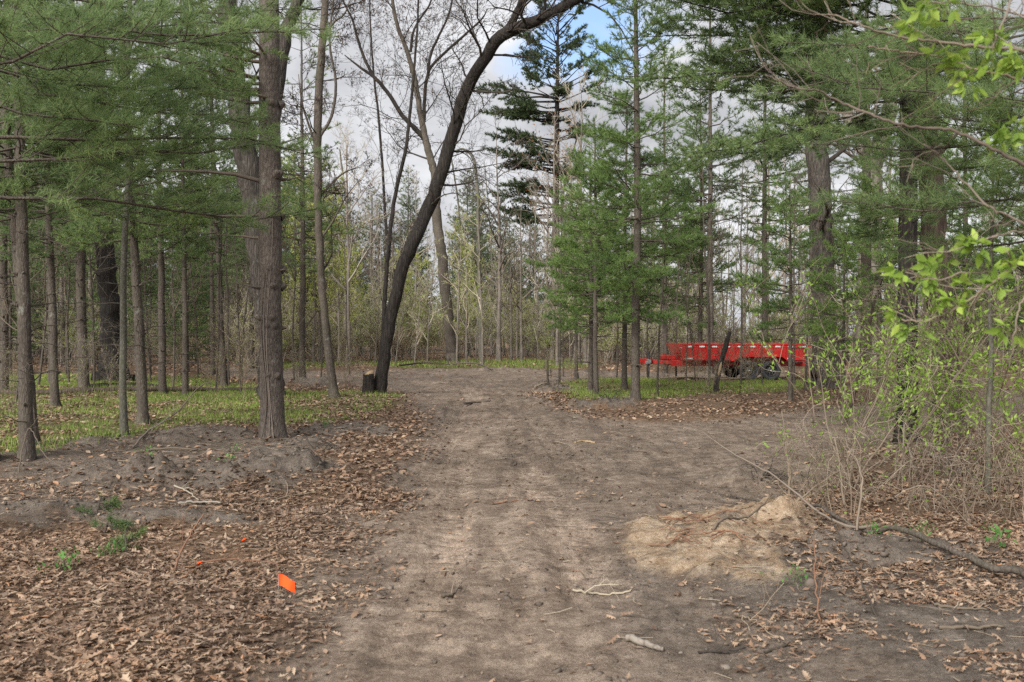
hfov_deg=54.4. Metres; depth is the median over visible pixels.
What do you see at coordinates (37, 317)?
young pine
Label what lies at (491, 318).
shrub
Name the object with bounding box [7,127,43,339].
pine tree
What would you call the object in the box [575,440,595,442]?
stick
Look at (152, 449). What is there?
stick
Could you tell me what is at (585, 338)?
bare tree
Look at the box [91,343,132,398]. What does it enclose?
shrub
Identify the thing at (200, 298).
young pine
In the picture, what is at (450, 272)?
pine tree
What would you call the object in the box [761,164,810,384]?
sapling
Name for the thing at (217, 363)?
shrub
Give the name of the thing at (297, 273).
bare tree
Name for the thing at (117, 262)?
pine tree
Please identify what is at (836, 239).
bare tree
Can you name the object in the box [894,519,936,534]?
seedling plant
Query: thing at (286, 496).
stick
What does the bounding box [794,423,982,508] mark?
cane tangle
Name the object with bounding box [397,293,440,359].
shrub
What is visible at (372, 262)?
bare tree
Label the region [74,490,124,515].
pine seedling
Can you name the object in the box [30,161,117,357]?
pine tree
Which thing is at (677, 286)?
sapling
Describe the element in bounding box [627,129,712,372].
young pine
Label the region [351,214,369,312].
pine tree
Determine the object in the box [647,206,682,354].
sapling
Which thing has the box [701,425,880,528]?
long stick
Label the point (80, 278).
pine tree
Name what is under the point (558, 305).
bare tree
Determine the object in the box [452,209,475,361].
sapling
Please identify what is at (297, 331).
shrub
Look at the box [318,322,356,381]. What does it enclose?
shrub
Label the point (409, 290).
sapling
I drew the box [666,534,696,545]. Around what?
exposed root
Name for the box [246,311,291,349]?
shrub
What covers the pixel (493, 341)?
shrub
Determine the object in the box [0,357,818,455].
grass
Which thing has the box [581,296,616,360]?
shrub
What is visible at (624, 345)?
young pine
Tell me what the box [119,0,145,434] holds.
pine tree
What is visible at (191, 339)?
shrub
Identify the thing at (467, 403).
stick
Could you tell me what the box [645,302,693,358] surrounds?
shrub
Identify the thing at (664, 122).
pine tree
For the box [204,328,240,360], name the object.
shrub
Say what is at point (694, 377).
stick
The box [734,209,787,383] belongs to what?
sapling
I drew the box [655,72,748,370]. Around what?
young pine
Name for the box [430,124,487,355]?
thin tree
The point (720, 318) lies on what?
shrub
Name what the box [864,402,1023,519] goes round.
cane tangle
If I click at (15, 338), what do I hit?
shrub
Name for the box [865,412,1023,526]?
cane tangle
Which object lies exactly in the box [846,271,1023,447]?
shrub
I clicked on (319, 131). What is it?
slender tree
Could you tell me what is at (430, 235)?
bare tree
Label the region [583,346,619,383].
shrub
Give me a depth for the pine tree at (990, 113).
9.51 m
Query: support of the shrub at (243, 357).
on the ground at (386, 650)
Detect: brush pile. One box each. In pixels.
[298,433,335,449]
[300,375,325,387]
[546,378,572,385]
[588,381,624,400]
[736,455,791,483]
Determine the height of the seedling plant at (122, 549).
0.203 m
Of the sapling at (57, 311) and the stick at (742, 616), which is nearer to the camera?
the stick at (742, 616)
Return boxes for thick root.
[711,493,772,530]
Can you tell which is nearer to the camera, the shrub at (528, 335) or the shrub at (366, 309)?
the shrub at (528, 335)
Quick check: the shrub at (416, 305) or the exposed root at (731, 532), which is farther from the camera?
the shrub at (416, 305)
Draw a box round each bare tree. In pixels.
[36,148,73,365]
[87,186,124,364]
[116,215,178,364]
[207,174,243,362]
[208,261,232,354]
[233,183,249,363]
[282,223,313,354]
[286,152,315,297]
[289,118,405,357]
[292,157,349,363]
[314,117,402,365]
[344,169,395,355]
[353,178,407,302]
[356,179,413,356]
[360,212,383,353]
[366,201,398,333]
[373,164,458,357]
[376,211,426,275]
[401,207,438,351]
[413,222,436,351]
[430,226,475,299]
[459,107,540,360]
[475,240,506,354]
[482,217,531,360]
[485,221,526,354]
[495,233,537,351]
[496,215,540,357]
[502,189,550,360]
[513,96,575,359]
[515,192,568,355]
[519,184,556,356]
[522,160,575,355]
[528,186,574,364]
[540,61,622,364]
[541,229,582,359]
[545,115,604,358]
[546,103,629,363]
[550,140,617,364]
[622,167,671,356]
[716,155,773,334]
[729,254,772,328]
[733,154,808,340]
[739,207,777,334]
[740,111,807,316]
[743,173,802,294]
[781,213,842,342]
[802,165,857,302]
[839,103,899,364]
[978,201,1021,360]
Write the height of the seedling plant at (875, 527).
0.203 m
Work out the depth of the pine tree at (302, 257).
33.05 m
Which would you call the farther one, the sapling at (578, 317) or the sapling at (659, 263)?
the sapling at (659, 263)
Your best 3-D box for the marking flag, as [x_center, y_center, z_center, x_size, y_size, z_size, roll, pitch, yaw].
[-1.367,1.528,6.039,0.106,0.230,0.017,0,0,9]
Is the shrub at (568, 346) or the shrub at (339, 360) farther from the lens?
the shrub at (568, 346)
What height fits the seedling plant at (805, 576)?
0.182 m
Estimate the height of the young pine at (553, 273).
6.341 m
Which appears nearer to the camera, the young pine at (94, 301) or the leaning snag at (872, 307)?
the leaning snag at (872, 307)
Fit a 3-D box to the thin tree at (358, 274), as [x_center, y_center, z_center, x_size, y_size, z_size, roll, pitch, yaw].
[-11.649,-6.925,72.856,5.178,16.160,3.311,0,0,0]
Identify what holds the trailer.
on the ground at (386, 650)
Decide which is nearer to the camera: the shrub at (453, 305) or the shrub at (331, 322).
the shrub at (331, 322)
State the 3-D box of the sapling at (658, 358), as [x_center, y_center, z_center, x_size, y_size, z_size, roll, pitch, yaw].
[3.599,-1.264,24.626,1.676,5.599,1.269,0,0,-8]
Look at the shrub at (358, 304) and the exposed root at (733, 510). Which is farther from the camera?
the shrub at (358, 304)
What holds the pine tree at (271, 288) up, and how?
on the ground at (386, 650)
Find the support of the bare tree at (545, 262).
on the ground at (386, 650)
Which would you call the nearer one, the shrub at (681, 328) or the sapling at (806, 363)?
the sapling at (806, 363)
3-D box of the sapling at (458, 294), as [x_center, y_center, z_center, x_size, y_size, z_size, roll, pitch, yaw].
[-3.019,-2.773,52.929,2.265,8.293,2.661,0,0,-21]
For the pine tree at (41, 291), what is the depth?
55.29 m
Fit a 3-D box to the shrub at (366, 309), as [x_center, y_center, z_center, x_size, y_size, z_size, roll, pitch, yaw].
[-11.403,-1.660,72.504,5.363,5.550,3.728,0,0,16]
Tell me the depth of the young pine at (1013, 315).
46.68 m
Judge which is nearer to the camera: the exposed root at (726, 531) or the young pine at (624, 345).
the exposed root at (726, 531)
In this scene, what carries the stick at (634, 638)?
on the ground at (386, 650)
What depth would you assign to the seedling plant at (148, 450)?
12.38 m
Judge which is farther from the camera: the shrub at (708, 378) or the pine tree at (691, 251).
the pine tree at (691, 251)
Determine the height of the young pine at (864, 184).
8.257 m
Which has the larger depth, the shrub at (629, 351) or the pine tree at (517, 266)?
the pine tree at (517, 266)
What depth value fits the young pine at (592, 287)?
25.64 m
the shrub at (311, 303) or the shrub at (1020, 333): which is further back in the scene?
the shrub at (311, 303)
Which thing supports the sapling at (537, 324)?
on the ground at (386, 650)
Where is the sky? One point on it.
(596, 19)
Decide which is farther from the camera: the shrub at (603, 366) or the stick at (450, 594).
the shrub at (603, 366)
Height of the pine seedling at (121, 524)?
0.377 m
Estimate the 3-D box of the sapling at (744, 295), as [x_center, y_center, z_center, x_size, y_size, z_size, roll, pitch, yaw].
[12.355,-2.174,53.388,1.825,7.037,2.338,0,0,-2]
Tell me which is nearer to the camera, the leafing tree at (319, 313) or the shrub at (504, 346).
the leafing tree at (319, 313)
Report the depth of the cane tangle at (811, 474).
9.57 m
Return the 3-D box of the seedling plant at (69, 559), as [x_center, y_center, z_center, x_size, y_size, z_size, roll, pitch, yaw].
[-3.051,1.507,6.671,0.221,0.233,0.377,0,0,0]
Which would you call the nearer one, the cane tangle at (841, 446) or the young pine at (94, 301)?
the cane tangle at (841, 446)
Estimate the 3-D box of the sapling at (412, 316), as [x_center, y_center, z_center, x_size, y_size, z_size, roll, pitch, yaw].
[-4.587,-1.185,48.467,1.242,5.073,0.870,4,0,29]
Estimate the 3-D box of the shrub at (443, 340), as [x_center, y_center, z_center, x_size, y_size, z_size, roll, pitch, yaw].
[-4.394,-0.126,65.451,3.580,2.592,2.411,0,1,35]
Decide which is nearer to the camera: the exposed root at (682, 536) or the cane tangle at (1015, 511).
the exposed root at (682, 536)
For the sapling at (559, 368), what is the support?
on the ground at (386, 650)
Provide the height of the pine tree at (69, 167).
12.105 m
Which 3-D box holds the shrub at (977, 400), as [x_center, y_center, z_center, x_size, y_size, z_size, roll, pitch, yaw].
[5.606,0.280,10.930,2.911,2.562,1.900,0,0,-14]
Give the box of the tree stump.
[362,370,374,393]
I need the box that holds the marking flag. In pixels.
[278,574,294,599]
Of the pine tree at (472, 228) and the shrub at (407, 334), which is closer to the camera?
the shrub at (407, 334)
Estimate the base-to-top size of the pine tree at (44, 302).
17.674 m
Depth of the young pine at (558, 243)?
26.96 m
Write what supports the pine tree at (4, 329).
on the ground at (386, 650)
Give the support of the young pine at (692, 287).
on the ground at (386, 650)
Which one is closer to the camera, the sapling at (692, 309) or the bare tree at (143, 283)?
the sapling at (692, 309)
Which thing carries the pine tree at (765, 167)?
on the ground at (386, 650)
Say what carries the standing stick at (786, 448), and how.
on the ground at (386, 650)
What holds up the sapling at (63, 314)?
on the ground at (386, 650)
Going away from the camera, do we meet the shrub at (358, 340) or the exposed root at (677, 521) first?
the exposed root at (677, 521)
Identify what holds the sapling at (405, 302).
on the ground at (386, 650)
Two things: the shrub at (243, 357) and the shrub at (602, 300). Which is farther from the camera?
the shrub at (602, 300)
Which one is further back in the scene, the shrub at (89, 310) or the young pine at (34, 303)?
the young pine at (34, 303)
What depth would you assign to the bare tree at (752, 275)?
90.74 m
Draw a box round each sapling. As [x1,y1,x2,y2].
[0,181,62,399]
[7,195,61,312]
[12,192,75,384]
[33,247,76,374]
[40,195,103,384]
[42,189,68,362]
[42,257,62,364]
[56,222,120,381]
[86,250,99,363]
[94,214,145,311]
[115,199,157,380]
[139,184,188,321]
[149,180,194,386]
[171,177,213,376]
[206,201,247,391]
[207,164,249,385]
[213,219,250,393]
[222,229,253,376]
[224,226,288,383]
[225,201,246,338]
[249,220,292,307]
[281,188,318,378]
[302,217,343,377]
[330,219,362,373]
[362,259,391,362]
[365,255,383,354]
[379,257,398,363]
[382,252,404,307]
[392,255,422,356]
[395,282,415,363]
[407,265,427,366]
[411,237,451,361]
[436,211,475,362]
[449,194,499,364]
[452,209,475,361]
[462,262,489,358]
[464,274,476,357]
[473,283,488,334]
[482,233,514,359]
[524,251,552,359]
[527,146,585,382]
[541,232,581,375]
[550,280,579,363]
[565,197,602,363]
[597,263,643,378]
[606,223,629,360]
[627,177,695,395]
[640,208,665,377]
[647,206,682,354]
[661,195,692,375]
[665,117,735,386]
[674,203,716,342]
[677,245,706,379]
[680,255,705,384]
[691,249,705,315]
[692,223,734,342]
[712,201,730,342]
[713,209,739,330]
[717,277,739,341]
[718,0,1023,370]
[722,156,771,384]
[725,233,752,379]
[730,235,758,342]
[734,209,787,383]
[749,283,759,340]
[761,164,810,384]
[779,148,842,390]
[942,118,1023,493]
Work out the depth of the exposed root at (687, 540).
7.33 m
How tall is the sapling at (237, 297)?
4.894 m
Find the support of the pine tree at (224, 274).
on the ground at (386, 650)
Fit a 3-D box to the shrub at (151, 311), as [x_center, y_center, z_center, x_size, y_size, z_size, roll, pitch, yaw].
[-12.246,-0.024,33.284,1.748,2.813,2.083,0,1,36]
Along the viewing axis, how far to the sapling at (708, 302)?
28.98 m
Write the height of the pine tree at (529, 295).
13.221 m
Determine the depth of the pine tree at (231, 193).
77.08 m
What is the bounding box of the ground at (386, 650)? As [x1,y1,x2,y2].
[0,338,1023,681]
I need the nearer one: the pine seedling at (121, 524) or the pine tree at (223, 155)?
the pine seedling at (121, 524)
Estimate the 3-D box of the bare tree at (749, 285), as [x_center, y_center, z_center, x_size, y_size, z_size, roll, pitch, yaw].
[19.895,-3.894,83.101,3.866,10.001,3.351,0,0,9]
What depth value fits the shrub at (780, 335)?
53.09 m
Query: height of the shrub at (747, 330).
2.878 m
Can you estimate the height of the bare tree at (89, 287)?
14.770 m
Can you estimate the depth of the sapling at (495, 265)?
60.48 m
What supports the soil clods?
on the ground at (386, 650)
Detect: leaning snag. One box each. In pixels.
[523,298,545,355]
[842,267,896,422]
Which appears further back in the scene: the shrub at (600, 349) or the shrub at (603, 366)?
the shrub at (600, 349)
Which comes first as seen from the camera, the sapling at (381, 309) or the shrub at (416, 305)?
the sapling at (381, 309)
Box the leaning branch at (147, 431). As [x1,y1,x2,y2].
[132,381,217,447]
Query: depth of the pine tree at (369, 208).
94.75 m
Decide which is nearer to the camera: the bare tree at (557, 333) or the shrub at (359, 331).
the bare tree at (557, 333)
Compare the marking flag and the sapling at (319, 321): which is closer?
the marking flag
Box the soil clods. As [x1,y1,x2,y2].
[0,415,1023,681]
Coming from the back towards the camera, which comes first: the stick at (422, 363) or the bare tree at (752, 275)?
the bare tree at (752, 275)
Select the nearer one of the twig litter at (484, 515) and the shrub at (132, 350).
the twig litter at (484, 515)
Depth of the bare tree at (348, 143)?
64.64 m
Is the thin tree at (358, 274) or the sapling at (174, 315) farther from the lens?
the thin tree at (358, 274)
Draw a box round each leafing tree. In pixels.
[281,153,352,329]
[282,162,351,362]
[296,195,365,362]
[393,249,431,357]
[445,218,493,356]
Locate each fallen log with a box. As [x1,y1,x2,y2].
[0,386,254,395]
[90,382,157,387]
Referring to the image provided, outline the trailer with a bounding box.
[640,343,810,379]
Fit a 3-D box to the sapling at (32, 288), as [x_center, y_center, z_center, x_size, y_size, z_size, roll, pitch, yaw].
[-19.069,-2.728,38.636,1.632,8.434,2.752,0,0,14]
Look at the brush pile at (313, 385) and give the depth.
29.43 m
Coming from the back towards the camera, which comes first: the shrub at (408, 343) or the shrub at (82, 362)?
the shrub at (408, 343)
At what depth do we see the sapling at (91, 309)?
49.38 m
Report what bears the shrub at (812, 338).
on the ground at (386, 650)
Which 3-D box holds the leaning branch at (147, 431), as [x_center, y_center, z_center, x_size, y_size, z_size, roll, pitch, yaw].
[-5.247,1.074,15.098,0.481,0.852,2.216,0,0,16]
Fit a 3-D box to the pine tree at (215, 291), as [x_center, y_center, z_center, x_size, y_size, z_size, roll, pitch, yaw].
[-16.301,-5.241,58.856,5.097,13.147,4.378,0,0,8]
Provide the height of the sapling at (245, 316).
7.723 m
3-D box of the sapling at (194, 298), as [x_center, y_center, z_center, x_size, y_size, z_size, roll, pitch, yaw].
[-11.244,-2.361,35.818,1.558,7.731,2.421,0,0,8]
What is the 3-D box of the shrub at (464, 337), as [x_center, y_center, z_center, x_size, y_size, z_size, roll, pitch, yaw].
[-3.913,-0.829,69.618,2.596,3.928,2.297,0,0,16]
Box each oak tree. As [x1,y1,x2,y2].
[26,3,135,381]
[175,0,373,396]
[750,6,873,388]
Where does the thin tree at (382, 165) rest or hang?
on the ground at (386, 650)
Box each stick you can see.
[123,447,197,453]
[173,478,198,499]
[174,504,216,570]
[178,500,228,504]
[196,533,279,564]
[250,476,319,505]
[399,362,449,365]
[441,555,467,597]
[452,362,492,369]
[464,400,490,404]
[492,476,545,503]
[572,575,630,598]
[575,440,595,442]
[625,633,664,650]
[660,376,744,378]
[698,623,745,653]
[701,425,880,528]
[731,574,783,641]
[764,603,866,653]
[781,411,797,493]
[797,444,897,500]
[800,474,877,616]
[813,533,836,625]
[834,438,844,504]
[844,436,863,529]
[934,587,1015,609]
[939,624,1003,629]
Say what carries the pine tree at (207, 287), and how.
on the ground at (386, 650)
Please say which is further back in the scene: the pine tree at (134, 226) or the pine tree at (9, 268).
the pine tree at (9, 268)
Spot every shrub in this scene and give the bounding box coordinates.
[0,337,33,411]
[12,312,44,358]
[31,301,76,355]
[31,313,101,398]
[33,297,91,365]
[58,286,133,353]
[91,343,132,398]
[104,302,172,375]
[127,337,158,360]
[128,308,196,383]
[145,296,181,365]
[146,323,171,360]
[157,331,201,361]
[188,300,250,372]
[189,304,208,358]
[194,335,238,393]
[198,289,253,354]
[202,327,245,361]
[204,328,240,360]
[224,290,255,363]
[225,302,254,362]
[227,310,259,395]
[231,280,299,364]
[234,274,299,336]
[245,295,311,360]
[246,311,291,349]
[282,274,342,357]
[282,330,291,358]
[283,342,324,392]
[284,298,317,360]
[286,291,344,356]
[290,304,323,357]
[294,311,337,359]
[307,268,379,360]
[308,313,344,350]
[311,318,375,360]
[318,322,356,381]
[323,338,355,359]
[332,344,364,393]
[340,281,380,355]
[341,298,380,355]
[344,299,375,357]
[345,292,395,359]
[351,302,380,357]
[359,287,408,359]
[362,332,402,360]
[371,332,398,354]
[373,329,406,361]
[387,273,441,358]
[387,282,430,353]
[392,320,430,360]
[396,318,421,358]
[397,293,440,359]
[416,304,459,357]
[419,292,454,357]
[429,325,469,357]
[431,285,488,351]
[435,314,472,354]
[441,297,495,356]
[441,316,473,355]
[453,277,524,357]
[471,314,494,353]
[473,291,515,355]
[474,326,495,354]
[487,283,544,357]
[501,328,523,356]
[506,300,539,352]
[514,299,549,356]
[514,305,562,355]
[522,298,574,356]
[523,293,582,357]
[523,316,550,357]
[529,299,562,353]
[532,342,564,374]
[540,321,567,351]
[557,346,584,383]
[564,339,571,354]
[573,313,629,363]
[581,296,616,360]
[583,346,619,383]
[597,295,612,318]
[597,314,621,360]
[597,314,630,364]
[597,335,611,359]
[601,262,661,360]
[607,305,672,357]
[608,298,658,361]
[621,325,653,358]
[628,309,682,358]
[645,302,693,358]
[647,348,684,384]
[653,306,686,349]
[667,309,725,342]
[668,289,706,342]
[668,335,706,390]
[678,297,738,342]
[690,361,728,397]
[693,292,737,342]
[705,300,735,339]
[706,328,752,386]
[715,326,750,342]
[728,258,948,490]
[730,328,788,392]
[733,315,756,342]
[740,282,795,342]
[749,279,805,341]
[755,303,801,342]
[773,312,804,342]
[775,294,810,342]
[785,280,878,400]
[802,271,888,400]
[804,283,854,360]
[811,317,952,447]
[832,209,1023,474]
[843,276,1023,478]
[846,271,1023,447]
[862,288,931,386]
[864,278,1023,485]
[864,289,926,382]
[904,263,1023,478]
[953,268,1023,397]
[956,268,1023,396]
[973,279,1021,364]
[980,276,1018,363]
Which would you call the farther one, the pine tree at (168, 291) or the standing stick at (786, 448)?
the pine tree at (168, 291)
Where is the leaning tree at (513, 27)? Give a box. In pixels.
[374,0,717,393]
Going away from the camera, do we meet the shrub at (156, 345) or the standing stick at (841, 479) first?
the standing stick at (841, 479)
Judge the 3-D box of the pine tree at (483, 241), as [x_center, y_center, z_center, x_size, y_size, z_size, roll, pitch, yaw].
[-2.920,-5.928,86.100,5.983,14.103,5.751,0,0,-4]
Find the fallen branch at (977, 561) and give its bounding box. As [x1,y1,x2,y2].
[730,494,1023,577]
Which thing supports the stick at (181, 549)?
on the leaf litter at (82, 664)
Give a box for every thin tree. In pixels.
[324,138,384,355]
[337,0,409,357]
[348,0,443,335]
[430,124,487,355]
[441,99,500,363]
[467,155,517,353]
[528,108,588,345]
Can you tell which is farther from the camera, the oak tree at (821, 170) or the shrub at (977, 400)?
the oak tree at (821, 170)
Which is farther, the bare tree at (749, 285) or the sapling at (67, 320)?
the bare tree at (749, 285)
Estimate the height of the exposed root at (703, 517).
0.067 m
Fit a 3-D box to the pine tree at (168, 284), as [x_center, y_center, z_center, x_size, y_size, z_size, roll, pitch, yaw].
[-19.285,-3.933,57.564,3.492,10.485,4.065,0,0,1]
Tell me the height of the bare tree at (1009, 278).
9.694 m
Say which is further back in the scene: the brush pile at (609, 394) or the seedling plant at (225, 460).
the brush pile at (609, 394)
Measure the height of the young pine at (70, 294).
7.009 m
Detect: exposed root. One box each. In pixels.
[648,533,701,545]
[659,525,689,531]
[660,513,709,520]
[662,516,753,525]
[666,519,691,536]
[666,532,705,538]
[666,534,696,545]
[673,539,698,542]
[677,529,721,534]
[682,516,730,521]
[699,509,783,523]
[700,529,764,538]
[710,530,753,542]
[711,531,744,545]
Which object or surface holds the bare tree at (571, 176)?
on the ground at (386, 650)
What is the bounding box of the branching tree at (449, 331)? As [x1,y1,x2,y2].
[288,0,516,362]
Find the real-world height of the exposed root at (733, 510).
0.063 m
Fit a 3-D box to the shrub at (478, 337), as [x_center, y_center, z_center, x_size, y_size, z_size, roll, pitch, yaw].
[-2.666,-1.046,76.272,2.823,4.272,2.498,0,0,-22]
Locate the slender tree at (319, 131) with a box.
[280,0,387,397]
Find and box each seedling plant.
[35,440,61,453]
[37,546,79,572]
[76,538,124,556]
[139,445,158,455]
[215,451,235,462]
[760,564,807,584]
[860,518,890,535]
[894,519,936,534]
[978,520,1016,548]
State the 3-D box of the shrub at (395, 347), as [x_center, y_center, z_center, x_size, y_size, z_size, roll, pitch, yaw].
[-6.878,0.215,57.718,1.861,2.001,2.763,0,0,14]
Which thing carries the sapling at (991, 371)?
on the ground at (386, 650)
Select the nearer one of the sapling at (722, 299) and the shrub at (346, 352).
the shrub at (346, 352)
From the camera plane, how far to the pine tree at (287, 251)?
61.43 m
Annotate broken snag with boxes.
[540,354,552,384]
[712,331,750,391]
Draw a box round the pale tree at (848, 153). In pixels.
[752,0,1008,364]
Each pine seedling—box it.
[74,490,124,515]
[86,506,134,535]
[96,524,148,554]
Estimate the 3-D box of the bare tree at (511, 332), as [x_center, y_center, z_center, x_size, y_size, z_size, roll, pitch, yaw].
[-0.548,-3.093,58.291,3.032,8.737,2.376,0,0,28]
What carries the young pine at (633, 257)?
on the ground at (386, 650)
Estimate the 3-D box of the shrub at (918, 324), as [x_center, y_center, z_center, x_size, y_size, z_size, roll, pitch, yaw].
[10.778,-0.247,26.647,2.136,3.438,2.546,0,1,41]
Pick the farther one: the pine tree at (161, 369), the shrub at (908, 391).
the pine tree at (161, 369)
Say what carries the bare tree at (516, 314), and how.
on the ground at (386, 650)
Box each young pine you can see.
[7,248,43,339]
[12,222,75,365]
[12,243,44,347]
[34,246,99,345]
[63,247,132,363]
[72,234,155,346]
[127,254,180,374]
[152,259,209,341]
[153,232,217,370]
[189,265,216,362]
[521,146,633,391]
[543,204,613,379]
[549,114,643,395]
[559,0,719,400]
[571,101,683,388]
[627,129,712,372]
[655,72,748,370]
[676,266,716,337]
[727,172,842,400]
[799,214,895,407]
[832,257,882,360]
[834,118,921,386]
[875,95,980,376]
[890,45,1023,400]
[929,245,995,346]
[955,15,1023,362]
[957,226,1021,363]
[981,232,1023,364]
[985,227,1023,351]
[1003,272,1023,348]
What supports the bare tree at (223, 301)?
on the ground at (386, 650)
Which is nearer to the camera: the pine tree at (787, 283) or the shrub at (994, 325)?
the shrub at (994, 325)
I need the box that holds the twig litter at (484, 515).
[0,393,1023,681]
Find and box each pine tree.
[0,0,113,406]
[0,0,120,444]
[0,0,143,460]
[0,0,165,387]
[0,0,174,457]
[0,0,341,233]
[0,6,81,389]
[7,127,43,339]
[7,146,45,375]
[7,179,106,382]
[12,131,43,360]
[14,256,45,360]
[23,0,224,424]
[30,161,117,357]
[34,189,74,353]
[35,189,129,373]
[39,41,173,362]
[74,165,156,348]
[86,91,177,358]
[93,163,167,334]
[96,4,241,393]
[110,3,242,395]
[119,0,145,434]
[128,178,167,337]
[135,0,307,438]
[140,2,258,386]
[147,222,206,360]
[148,129,229,357]
[149,86,234,342]
[165,75,248,374]
[166,166,224,358]
[199,127,284,364]
[201,160,244,360]
[205,79,296,368]
[205,167,242,346]
[215,97,299,357]
[216,111,256,353]
[244,147,299,292]
[254,0,366,377]
[281,128,317,311]
[281,134,326,353]
[288,155,343,307]
[325,196,375,350]
[332,192,356,311]
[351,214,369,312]
[356,189,387,305]
[357,192,407,304]
[384,195,440,335]
[387,165,435,350]
[412,234,438,348]
[436,171,489,348]
[436,242,463,318]
[450,166,489,349]
[454,192,508,349]
[472,192,519,351]
[474,209,492,319]
[489,215,519,323]
[495,214,531,350]
[502,199,550,352]
[506,238,526,321]
[519,226,548,345]
[538,197,582,351]
[599,0,970,443]
[617,43,732,365]
[628,6,778,373]
[678,179,720,301]
[694,8,840,342]
[744,0,1023,278]
[768,8,899,378]
[775,187,809,329]
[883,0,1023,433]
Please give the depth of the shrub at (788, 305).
63.46 m
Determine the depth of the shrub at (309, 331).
55.45 m
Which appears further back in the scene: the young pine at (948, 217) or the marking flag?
the young pine at (948, 217)
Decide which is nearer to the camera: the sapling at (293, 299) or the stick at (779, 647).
the stick at (779, 647)
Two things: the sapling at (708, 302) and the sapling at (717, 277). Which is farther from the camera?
the sapling at (717, 277)
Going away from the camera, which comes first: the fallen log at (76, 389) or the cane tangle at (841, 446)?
the cane tangle at (841, 446)
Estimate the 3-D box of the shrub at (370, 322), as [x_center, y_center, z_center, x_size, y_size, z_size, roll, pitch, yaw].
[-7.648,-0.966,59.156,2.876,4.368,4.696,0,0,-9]
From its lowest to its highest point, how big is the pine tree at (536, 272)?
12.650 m
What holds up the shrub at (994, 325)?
on the ground at (386, 650)
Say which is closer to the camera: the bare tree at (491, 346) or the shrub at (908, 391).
the shrub at (908, 391)
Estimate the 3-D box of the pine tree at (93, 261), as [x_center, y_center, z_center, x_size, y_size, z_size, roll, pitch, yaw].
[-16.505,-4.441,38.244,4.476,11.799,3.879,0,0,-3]
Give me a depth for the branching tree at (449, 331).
54.72 m
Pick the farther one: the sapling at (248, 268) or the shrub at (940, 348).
the sapling at (248, 268)
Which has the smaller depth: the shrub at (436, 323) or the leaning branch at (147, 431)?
the leaning branch at (147, 431)
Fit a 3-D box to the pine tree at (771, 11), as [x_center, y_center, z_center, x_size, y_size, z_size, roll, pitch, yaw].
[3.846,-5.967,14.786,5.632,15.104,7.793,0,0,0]
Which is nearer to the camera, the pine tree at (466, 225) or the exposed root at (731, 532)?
the exposed root at (731, 532)
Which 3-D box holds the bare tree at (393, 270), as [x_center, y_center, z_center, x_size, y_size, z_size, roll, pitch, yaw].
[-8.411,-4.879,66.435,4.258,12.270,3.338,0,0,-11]
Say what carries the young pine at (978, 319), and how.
on the ground at (386, 650)
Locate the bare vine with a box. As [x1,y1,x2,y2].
[18,407,63,472]
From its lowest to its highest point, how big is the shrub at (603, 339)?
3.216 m
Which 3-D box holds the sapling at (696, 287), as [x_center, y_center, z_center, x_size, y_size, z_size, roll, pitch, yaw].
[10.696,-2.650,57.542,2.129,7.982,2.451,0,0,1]
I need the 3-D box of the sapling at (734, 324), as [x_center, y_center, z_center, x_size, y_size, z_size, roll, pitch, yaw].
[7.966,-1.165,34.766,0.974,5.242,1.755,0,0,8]
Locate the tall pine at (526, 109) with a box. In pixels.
[474,0,614,355]
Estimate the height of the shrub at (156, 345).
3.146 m
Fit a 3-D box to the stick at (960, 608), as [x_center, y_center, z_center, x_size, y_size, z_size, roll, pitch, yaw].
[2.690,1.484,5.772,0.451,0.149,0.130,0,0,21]
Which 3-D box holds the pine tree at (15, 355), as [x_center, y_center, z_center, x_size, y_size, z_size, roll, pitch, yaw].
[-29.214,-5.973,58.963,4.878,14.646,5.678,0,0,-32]
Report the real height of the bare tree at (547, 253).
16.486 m
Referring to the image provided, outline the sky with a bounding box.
[1,0,1023,337]
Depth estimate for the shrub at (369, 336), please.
58.21 m
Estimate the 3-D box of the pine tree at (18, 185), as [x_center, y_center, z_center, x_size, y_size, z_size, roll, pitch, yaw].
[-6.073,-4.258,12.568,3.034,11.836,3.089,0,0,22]
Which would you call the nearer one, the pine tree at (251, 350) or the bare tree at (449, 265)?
the pine tree at (251, 350)
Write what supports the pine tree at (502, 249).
on the ground at (386, 650)
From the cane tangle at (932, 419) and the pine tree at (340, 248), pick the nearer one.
the cane tangle at (932, 419)
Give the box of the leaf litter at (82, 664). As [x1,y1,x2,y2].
[0,354,1023,681]
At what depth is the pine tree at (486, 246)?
103.74 m
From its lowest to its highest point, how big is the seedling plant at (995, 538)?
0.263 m
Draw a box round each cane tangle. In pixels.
[758,413,895,503]
[759,395,938,479]
[778,396,912,519]
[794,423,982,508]
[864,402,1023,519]
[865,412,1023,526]
[910,407,1019,505]
[919,416,1023,508]
[958,419,1023,521]
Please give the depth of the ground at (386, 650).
7.66 m
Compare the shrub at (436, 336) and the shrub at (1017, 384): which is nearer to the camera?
the shrub at (1017, 384)
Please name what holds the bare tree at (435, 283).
on the ground at (386, 650)
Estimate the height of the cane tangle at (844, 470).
1.663 m
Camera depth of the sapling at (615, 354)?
58.36 m
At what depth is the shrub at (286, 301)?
57.47 m
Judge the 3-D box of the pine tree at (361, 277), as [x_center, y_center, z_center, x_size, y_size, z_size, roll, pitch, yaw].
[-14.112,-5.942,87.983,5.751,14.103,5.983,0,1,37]
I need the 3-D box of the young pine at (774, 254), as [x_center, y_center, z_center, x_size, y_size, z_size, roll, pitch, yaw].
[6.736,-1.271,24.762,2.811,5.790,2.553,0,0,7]
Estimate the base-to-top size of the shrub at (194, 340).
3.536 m
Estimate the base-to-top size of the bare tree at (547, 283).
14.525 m

